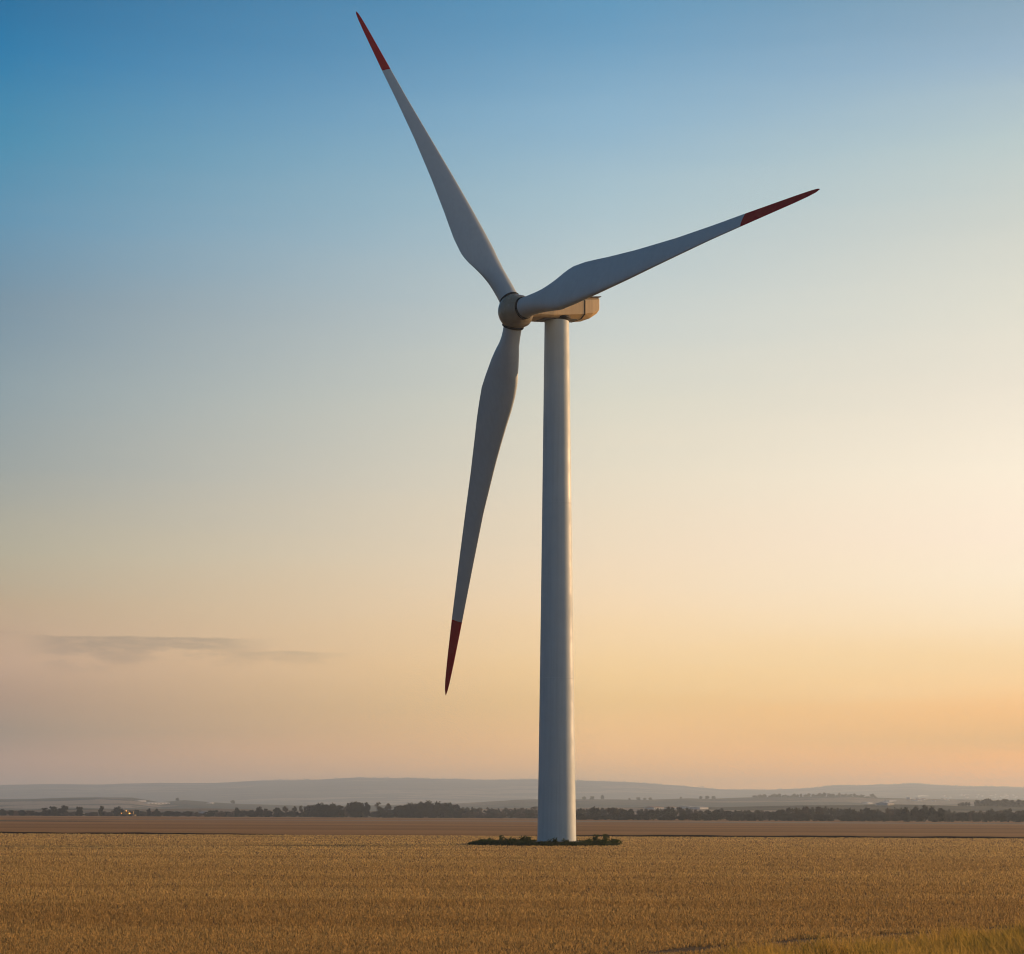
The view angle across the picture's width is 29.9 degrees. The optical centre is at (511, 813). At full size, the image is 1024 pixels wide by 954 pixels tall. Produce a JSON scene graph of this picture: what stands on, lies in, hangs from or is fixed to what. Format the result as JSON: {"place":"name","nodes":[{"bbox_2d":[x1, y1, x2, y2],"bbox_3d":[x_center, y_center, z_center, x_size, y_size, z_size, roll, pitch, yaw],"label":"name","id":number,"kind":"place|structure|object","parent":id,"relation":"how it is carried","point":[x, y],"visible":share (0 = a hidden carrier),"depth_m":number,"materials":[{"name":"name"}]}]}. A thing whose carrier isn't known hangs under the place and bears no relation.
{"place":"outdoors","nodes":[
{"label":"outdoors","id":0,"kind":"place"},
{"bbox_2d":[0,777,1023,819],"bbox_3d":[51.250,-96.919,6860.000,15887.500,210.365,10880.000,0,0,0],"label":"hills","id":1,"kind":"structure","parent":0,"point":[270,795],"depth_m":8325.16,"materials":[{"name":"grey"}]},
{"bbox_2d":[145,802,169,804],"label":"barn","id":2,"kind":"structure","parent":1,"relation":"on","point":[159,803],"depth_m":3714.13,"materials":[{"name":"metal"}]},
{"bbox_2d":[279,776,1023,789],"bbox_3d":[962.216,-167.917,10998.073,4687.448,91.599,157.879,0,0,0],"label":"ridge scrub","id":3,"kind":"object","parent":1,"relation":"on","point":[733,789],"visible":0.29,"depth_m":10971.65,"materials":[{"name":"green plant"}]},
{"bbox_2d":[876,802,893,804],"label":"white building","id":4,"kind":"structure","parent":1,"relation":"on","point":[884,803],"depth_m":1936.40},
{"bbox_2d":[957,798,1023,806],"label":"distant wood","id":5,"kind":"object","parent":1,"relation":"on","point":[1002,803],"visible":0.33,"depth_m":2137.92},
{"bbox_2d":[0,815,1023,836],"bbox_3d":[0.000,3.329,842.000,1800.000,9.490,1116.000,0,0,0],"label":"brown field","id":6,"kind":"structure","parent":0,"point":[314,826],"depth_m":463.22,"materials":[{"name":"soil"}]},
{"bbox_2d":[47,806,57,815],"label":"tree","id":7,"kind":"object","parent":6,"relation":"on","point":[53,813],"visible":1,"depth_m":1325.00,"materials":[{"name":"green plant"}]},
{"bbox_2d":[58,805,67,815],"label":"tree","id":8,"kind":"object","parent":6,"relation":"on","point":[64,808],"visible":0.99,"depth_m":1334.11,"materials":[{"name":"green plant"}]},
{"bbox_2d":[75,806,82,815],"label":"tree","id":9,"kind":"object","parent":6,"relation":"on","point":[79,811],"visible":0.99,"depth_m":1323.66,"materials":[{"name":"green plant"}]},
{"bbox_2d":[113,806,123,815],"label":"tree","id":10,"kind":"object","parent":6,"relation":"on","point":[117,810],"visible":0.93,"depth_m":1336.42,"materials":[{"name":"green plant"}]},
{"bbox_2d":[120,811,135,815],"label":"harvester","id":11,"kind":"object","parent":6,"relation":"on","point":[125,813],"visible":1,"depth_m":1288.60,"materials":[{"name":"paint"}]},
{"bbox_2d":[170,811,183,816],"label":"tree","id":12,"kind":"object","parent":6,"relation":"on","point":[176,814],"visible":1,"depth_m":1338.15,"materials":[{"name":"green plant"}]},
{"bbox_2d":[202,811,212,816],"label":"tree","id":13,"kind":"object","parent":6,"relation":"on","point":[207,814],"visible":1,"depth_m":1346.80,"materials":[{"name":"green plant"}]},
{"bbox_2d":[214,811,225,816],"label":"tree","id":14,"kind":"object","parent":6,"relation":"on","point":[218,814],"visible":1,"depth_m":1343.03,"materials":[{"name":"green plant"}]},
{"bbox_2d":[255,806,262,816],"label":"tree","id":15,"kind":"object","parent":6,"relation":"on","point":[259,811],"visible":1,"depth_m":1331.15,"materials":[{"name":"green plant"}]},
{"bbox_2d":[273,807,281,816],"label":"tree","id":16,"kind":"object","parent":6,"relation":"on","point":[276,812],"visible":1,"depth_m":1323.43,"materials":[{"name":"green plant"}]},
{"bbox_2d":[303,805,312,816],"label":"tree","id":17,"kind":"object","parent":6,"relation":"on","point":[307,807],"visible":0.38,"depth_m":1331.12,"materials":[{"name":"green plant"}]},
{"bbox_2d":[307,807,319,816],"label":"tree","id":18,"kind":"object","parent":6,"relation":"on","point":[312,811],"visible":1,"depth_m":1313.40,"materials":[{"name":"green plant"}]},
{"bbox_2d":[318,806,328,816],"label":"tree","id":19,"kind":"object","parent":6,"relation":"on","point":[322,813],"visible":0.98,"depth_m":1311.11,"materials":[{"name":"green plant"}]},
{"bbox_2d":[321,802,339,816],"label":"tree","id":20,"kind":"object","parent":6,"relation":"on","point":[332,805],"visible":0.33,"depth_m":1322.74,"materials":[{"name":"green plant"}]},
{"bbox_2d":[327,808,338,816],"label":"tree","id":21,"kind":"object","parent":6,"relation":"on","point":[332,812],"visible":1,"depth_m":1307.41,"materials":[{"name":"green plant"}]},
{"bbox_2d":[333,805,344,816],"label":"tree","id":22,"kind":"object","parent":6,"relation":"on","point":[341,813],"visible":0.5,"depth_m":1329.07,"materials":[{"name":"green plant"}]},
{"bbox_2d":[346,801,364,817],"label":"tree","id":23,"kind":"object","parent":6,"relation":"on","point":[353,803],"visible":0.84,"depth_m":1323.27,"materials":[{"name":"green plant"}]},
{"bbox_2d":[350,803,361,817],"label":"tree","id":24,"kind":"object","parent":6,"relation":"on","point":[356,809],"visible":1,"depth_m":1315.24,"materials":[{"name":"green plant"}]},
{"bbox_2d":[363,802,370,817],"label":"tree","id":25,"kind":"object","parent":6,"relation":"on","point":[367,806],"visible":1,"depth_m":1339.17,"materials":[{"name":"green plant"}]},
{"bbox_2d":[372,808,393,817],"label":"tree","id":26,"kind":"object","parent":6,"relation":"on","point":[382,813],"visible":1,"depth_m":1322.94,"materials":[{"name":"green plant"}]},
{"bbox_2d":[392,807,404,817],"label":"tree","id":27,"kind":"object","parent":6,"relation":"on","point":[397,812],"visible":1,"depth_m":1315.88,"materials":[{"name":"green plant"}]},
{"bbox_2d":[396,805,409,817],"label":"tree","id":28,"kind":"object","parent":6,"relation":"on","point":[403,807],"visible":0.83,"depth_m":1324.73,"materials":[{"name":"green plant"}]},
{"bbox_2d":[405,806,416,817],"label":"tree","id":29,"kind":"object","parent":6,"relation":"on","point":[410,812],"visible":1,"depth_m":1314.58,"materials":[{"name":"green plant"}]},
{"bbox_2d":[413,803,425,817],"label":"tree","id":30,"kind":"object","parent":6,"relation":"on","point":[421,813],"visible":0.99,"depth_m":1307.32,"materials":[{"name":"green plant"}]},
{"bbox_2d":[422,800,433,816],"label":"tree","id":31,"kind":"object","parent":6,"relation":"on","point":[426,804],"visible":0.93,"depth_m":1320.98,"materials":[{"name":"green plant"}]},
{"bbox_2d":[424,803,433,817],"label":"tree","id":32,"kind":"object","parent":6,"relation":"on","point":[429,812],"visible":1,"depth_m":1318.05,"materials":[{"name":"green plant"}]},
{"bbox_2d":[431,805,442,817],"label":"tree","id":33,"kind":"object","parent":6,"relation":"on","point":[436,811],"visible":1,"depth_m":1314.14,"materials":[{"name":"green plant"}]},
{"bbox_2d":[441,804,453,817],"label":"tree","id":34,"kind":"object","parent":6,"relation":"on","point":[446,812],"visible":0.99,"depth_m":1307.79,"materials":[{"name":"green plant"}]},
{"bbox_2d":[453,807,462,817],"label":"tree","id":35,"kind":"object","parent":6,"relation":"on","point":[457,813],"visible":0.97,"depth_m":1318.45,"materials":[{"name":"green plant"}]},
{"bbox_2d":[470,812,483,817],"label":"tree","id":36,"kind":"object","parent":6,"relation":"on","point":[477,814],"visible":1,"depth_m":1327.37,"materials":[{"name":"green plant"}]},
{"bbox_2d":[484,813,498,817],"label":"tree","id":37,"kind":"object","parent":6,"relation":"on","point":[490,815],"visible":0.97,"depth_m":1327.65,"materials":[{"name":"green plant"}]},
{"bbox_2d":[513,811,525,817],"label":"tree","id":38,"kind":"object","parent":6,"relation":"on","point":[519,814],"visible":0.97,"depth_m":1327.21,"materials":[{"name":"green plant"}]},
{"bbox_2d":[525,811,535,817],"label":"tree","id":39,"kind":"object","parent":6,"relation":"on","point":[531,815],"visible":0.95,"depth_m":1331.53,"materials":[{"name":"green plant"}]},
{"bbox_2d":[576,808,585,819],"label":"tree","id":40,"kind":"object","parent":6,"relation":"on","point":[579,812],"visible":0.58,"depth_m":1015.83,"materials":[{"name":"green plant"}]},
{"bbox_2d":[576,814,588,819],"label":"tree","id":41,"kind":"object","parent":6,"relation":"on","point":[581,817],"visible":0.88,"depth_m":980.99,"materials":[{"name":"green plant"}]},
{"bbox_2d":[588,806,600,818],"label":"tree","id":42,"kind":"object","parent":6,"relation":"on","point":[593,810],"visible":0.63,"depth_m":1008.36,"materials":[{"name":"green plant"}]},
{"bbox_2d":[592,813,602,819],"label":"tree","id":43,"kind":"object","parent":6,"relation":"on","point":[597,816],"visible":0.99,"depth_m":987.82,"materials":[{"name":"green plant"}]},
{"bbox_2d":[607,807,619,814],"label":"tree","id":44,"kind":"object","parent":6,"relation":"on","point":[612,810],"visible":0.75,"depth_m":1038.93,"materials":[{"name":"green plant"}]},
{"bbox_2d":[609,814,625,819],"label":"tree","id":45,"kind":"object","parent":6,"relation":"on","point":[616,816],"visible":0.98,"depth_m":979.15,"materials":[{"name":"green plant"}]},
{"bbox_2d":[620,814,633,819],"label":"tree","id":46,"kind":"object","parent":6,"relation":"on","point":[629,816],"visible":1,"depth_m":981.81,"materials":[{"name":"green plant"}]},
{"bbox_2d":[632,814,642,819],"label":"tree","id":47,"kind":"object","parent":6,"relation":"on","point":[637,817],"visible":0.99,"depth_m":986.20,"materials":[{"name":"green plant"}]},
{"bbox_2d":[641,812,656,819],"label":"tree","id":48,"kind":"object","parent":6,"relation":"on","point":[646,816],"visible":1,"depth_m":984.31,"materials":[{"name":"green plant"}]},
{"bbox_2d":[647,809,659,819],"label":"tree","id":49,"kind":"object","parent":6,"relation":"on","point":[655,812],"visible":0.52,"depth_m":1042.58,"materials":[{"name":"green plant"}]},
{"bbox_2d":[661,813,677,819],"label":"tree","id":50,"kind":"object","parent":6,"relation":"on","point":[670,816],"visible":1,"depth_m":981.38,"materials":[{"name":"green plant"}]},
{"bbox_2d":[665,806,677,816],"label":"tree","id":51,"kind":"object","parent":6,"relation":"on","point":[668,810],"visible":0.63,"depth_m":1032.00,"materials":[{"name":"green plant"}]},
{"bbox_2d":[677,807,685,817],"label":"tree","id":52,"kind":"object","parent":6,"relation":"on","point":[680,810],"visible":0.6,"depth_m":1107.50,"materials":[{"name":"green plant"}]},
{"bbox_2d":[676,813,688,819],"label":"tree","id":53,"kind":"object","parent":6,"relation":"on","point":[684,816],"visible":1,"depth_m":981.90,"materials":[{"name":"green plant"}]},
{"bbox_2d":[688,813,702,820],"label":"tree","id":54,"kind":"object","parent":6,"relation":"on","point":[696,816],"visible":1,"depth_m":984.97,"materials":[{"name":"green plant"}]},
{"bbox_2d":[702,814,715,820],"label":"tree","id":55,"kind":"object","parent":6,"relation":"on","point":[709,818],"visible":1,"depth_m":979.38,"materials":[{"name":"green plant"}]},
{"bbox_2d":[712,812,722,819],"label":"tree","id":56,"kind":"object","parent":6,"relation":"on","point":[718,816],"visible":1,"depth_m":984.56,"materials":[{"name":"green plant"}]},
{"bbox_2d":[721,810,730,819],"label":"tree","id":57,"kind":"object","parent":6,"relation":"on","point":[725,813],"visible":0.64,"depth_m":1082.06,"materials":[{"name":"green plant"}]},
{"bbox_2d":[725,814,735,820],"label":"tree","id":58,"kind":"object","parent":6,"relation":"on","point":[731,817],"visible":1,"depth_m":988.21,"materials":[{"name":"green plant"}]},
{"bbox_2d":[734,813,746,820],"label":"tree","id":59,"kind":"object","parent":6,"relation":"on","point":[741,816],"visible":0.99,"depth_m":982.71,"materials":[{"name":"green plant"}]},
{"bbox_2d":[746,814,760,820],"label":"tree","id":60,"kind":"object","parent":6,"relation":"on","point":[753,817],"visible":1,"depth_m":981.25,"materials":[{"name":"green plant"}]},
{"bbox_2d":[756,812,766,820],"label":"tree","id":61,"kind":"object","parent":6,"relation":"on","point":[763,816],"visible":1,"depth_m":984.82,"materials":[{"name":"green plant"}]},
{"bbox_2d":[768,812,780,820],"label":"tree","id":62,"kind":"object","parent":6,"relation":"on","point":[774,816],"visible":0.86,"depth_m":990.10,"materials":[{"name":"green plant"}]},
{"bbox_2d":[779,813,791,820],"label":"tree","id":63,"kind":"object","parent":6,"relation":"on","point":[784,817],"visible":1,"depth_m":979.44,"materials":[{"name":"green plant"}]},
{"bbox_2d":[784,807,793,814],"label":"tree","id":64,"kind":"object","parent":6,"relation":"on","point":[789,811],"visible":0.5,"depth_m":1042.22,"materials":[{"name":"green plant"}]},
{"bbox_2d":[787,813,803,820],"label":"tree","id":65,"kind":"object","parent":6,"relation":"on","point":[795,817],"visible":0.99,"depth_m":980.44,"materials":[{"name":"green plant"}]},
{"bbox_2d":[794,808,802,818],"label":"tree","id":66,"kind":"object","parent":6,"relation":"on","point":[797,811],"visible":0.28,"depth_m":1053.28,"materials":[{"name":"green plant"}]},
{"bbox_2d":[801,806,809,814],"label":"tree","id":67,"kind":"object","parent":6,"relation":"on","point":[805,810],"visible":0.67,"depth_m":1064.19,"materials":[{"name":"green plant"}]},
{"bbox_2d":[801,813,812,820],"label":"tree","id":68,"kind":"object","parent":6,"relation":"on","point":[806,817],"visible":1,"depth_m":986.01,"materials":[{"name":"green plant"}]},
{"bbox_2d":[809,807,817,820],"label":"tree","id":69,"kind":"object","parent":6,"relation":"on","point":[812,811],"visible":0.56,"depth_m":1097.88,"materials":[{"name":"green plant"}]},
{"bbox_2d":[815,806,823,814],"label":"tree","id":70,"kind":"object","parent":6,"relation":"on","point":[819,810],"visible":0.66,"depth_m":1023.91,"materials":[{"name":"green plant"}]},
{"bbox_2d":[813,814,827,820],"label":"tree","id":71,"kind":"object","parent":6,"relation":"on","point":[817,817],"visible":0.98,"depth_m":991.23,"materials":[{"name":"green plant"}]},
{"bbox_2d":[827,808,838,819],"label":"tree","id":72,"kind":"object","parent":6,"relation":"on","point":[834,812],"visible":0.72,"depth_m":1132.22,"materials":[{"name":"green plant"}]},
{"bbox_2d":[835,815,850,820],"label":"tree","id":73,"kind":"object","parent":6,"relation":"on","point":[845,818],"visible":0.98,"depth_m":979.62,"materials":[{"name":"green plant"}]},
{"bbox_2d":[843,808,856,820],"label":"tree","id":74,"kind":"object","parent":6,"relation":"on","point":[850,811],"visible":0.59,"depth_m":1000.74,"materials":[{"name":"green plant"}]},
{"bbox_2d":[849,814,857,820],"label":"tree","id":75,"kind":"object","parent":6,"relation":"on","point":[853,817],"visible":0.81,"depth_m":987.85,"materials":[{"name":"green plant"}]},
{"bbox_2d":[858,812,868,820],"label":"tree","id":76,"kind":"object","parent":6,"relation":"on","point":[862,816],"visible":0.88,"depth_m":992.87,"materials":[{"name":"green plant"}]},
{"bbox_2d":[865,808,877,813],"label":"tree","id":77,"kind":"object","parent":6,"relation":"on","point":[869,811],"visible":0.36,"depth_m":1004.47,"materials":[{"name":"green plant"}]},
{"bbox_2d":[866,813,879,821],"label":"tree","id":78,"kind":"object","parent":6,"relation":"on","point":[872,817],"visible":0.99,"depth_m":983.57,"materials":[{"name":"green plant"}]},
{"bbox_2d":[877,814,889,821],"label":"tree","id":79,"kind":"object","parent":6,"relation":"on","point":[884,818],"visible":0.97,"depth_m":993.09,"materials":[{"name":"green plant"}]},
{"bbox_2d":[884,807,893,820],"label":"tree","id":80,"kind":"object","parent":6,"relation":"on","point":[889,812],"visible":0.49,"depth_m":1093.14,"materials":[{"name":"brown plant"}]},
{"bbox_2d":[889,813,901,821],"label":"tree","id":81,"kind":"object","parent":6,"relation":"on","point":[896,817],"visible":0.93,"depth_m":993.11,"materials":[{"name":"green plant"}]},
{"bbox_2d":[901,806,909,821],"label":"tree","id":82,"kind":"object","parent":6,"relation":"on","point":[904,810],"visible":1,"depth_m":989.66,"materials":[{"name":"green plant"}]},
{"bbox_2d":[900,812,912,821],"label":"tree","id":83,"kind":"object","parent":6,"relation":"on","point":[906,817],"visible":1,"depth_m":984.19,"materials":[{"name":"green plant"}]},
{"bbox_2d":[910,805,921,821],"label":"tree","id":84,"kind":"object","parent":6,"relation":"on","point":[915,812],"visible":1,"depth_m":984.71,"materials":[{"name":"green plant"}]},
{"bbox_2d":[920,805,929,821],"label":"tree","id":85,"kind":"object","parent":6,"relation":"on","point":[925,811],"visible":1,"depth_m":986.27,"materials":[{"name":"green plant"}]},
{"bbox_2d":[928,806,936,821],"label":"tree","id":86,"kind":"object","parent":6,"relation":"on","point":[932,810],"visible":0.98,"depth_m":987.30,"materials":[{"name":"green plant"}]},
{"bbox_2d":[926,812,939,821],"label":"tree","id":87,"kind":"object","parent":6,"relation":"on","point":[931,817],"visible":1,"depth_m":985.00,"materials":[{"name":"green plant"}]},
{"bbox_2d":[936,808,945,820],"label":"tree","id":88,"kind":"object","parent":6,"relation":"on","point":[940,811],"visible":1,"depth_m":984.60,"materials":[{"name":"green plant"}]},
{"bbox_2d":[942,814,956,821],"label":"tree","id":89,"kind":"object","parent":6,"relation":"on","point":[952,817],"visible":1,"depth_m":982.14,"materials":[{"name":"green plant"}]},
{"bbox_2d":[955,812,968,821],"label":"tree","id":90,"kind":"object","parent":6,"relation":"on","point":[963,816],"visible":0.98,"depth_m":992.15,"materials":[{"name":"green plant"}]},
{"bbox_2d":[971,812,982,821],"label":"tree","id":91,"kind":"object","parent":6,"relation":"on","point":[977,817],"visible":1,"depth_m":990.01,"materials":[{"name":"green plant"}]},
{"bbox_2d":[982,813,992,821],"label":"tree","id":92,"kind":"object","parent":6,"relation":"on","point":[989,818],"visible":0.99,"depth_m":990.37,"materials":[{"name":"green plant"}]},
{"bbox_2d":[991,810,999,821],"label":"tree","id":93,"kind":"object","parent":6,"relation":"on","point":[995,813],"visible":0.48,"depth_m":1080.17,"materials":[{"name":"green plant"}]},
{"bbox_2d":[993,813,1005,821],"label":"tree","id":94,"kind":"object","parent":6,"relation":"on","point":[1001,817],"visible":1,"depth_m":983.44,"materials":[{"name":"green plant"}]},
{"bbox_2d":[1003,812,1014,821],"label":"tree","id":95,"kind":"object","parent":6,"relation":"on","point":[1008,816],"visible":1,"depth_m":985.93,"materials":[{"name":"green plant"}]},
{"bbox_2d":[1010,814,1023,821],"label":"tree","id":96,"kind":"object","parent":6,"relation":"on","point":[1016,818],"visible":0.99,"depth_m":981.37,"materials":[{"name":"green plant"}]},
{"bbox_2d":[0,833,1023,953],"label":"stubble field","id":97,"kind":"structure","parent":0,"point":[493,847],"depth_m":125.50,"materials":[{"name":"plant"}]},
{"bbox_2d":[0,832,282,834],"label":"field bank","id":98,"kind":"structure","parent":97,"relation":"on","point":[131,833],"depth_m":283.13,"materials":[{"name":"soil"}]},
{"bbox_2d":[467,839,619,845],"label":"weeds","id":99,"kind":"object","parent":97,"relation":"on","point":[527,843],"visible":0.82,"depth_m":199.51,"materials":[{"name":"green plant"}]},
{"bbox_2d":[356,11,819,841],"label":"wind turbine","id":100,"kind":"object","parent":97,"relation":"on","point":[558,305],"visible":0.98,"depth_m":203.68,"materials":[{"name":"paint"}]},
{"bbox_2d":[576,835,1023,838],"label":"field bank","id":101,"kind":"structure","parent":97,"relation":"on","point":[804,836],"depth_m":283.60,"materials":[{"name":"soil"}]},
{"bbox_2d":[603,925,1014,953],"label":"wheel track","id":102,"kind":"structure","parent":97,"relation":"on","point":[693,948],"depth_m":49.09,"materials":[{"name":"soil"}]},
{"bbox_2d":[0,0,1023,789],"label":"sky","id":103,"kind":"structure","parent":0,"point":[249,341],"materials":[{"name":"blue"}]},
{"bbox_2d":[579,919,1023,953],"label":"verge grass","id":104,"kind":"structure","parent":0,"point":[1012,941],"depth_m":44.40,"materials":[{"name":"plant"}]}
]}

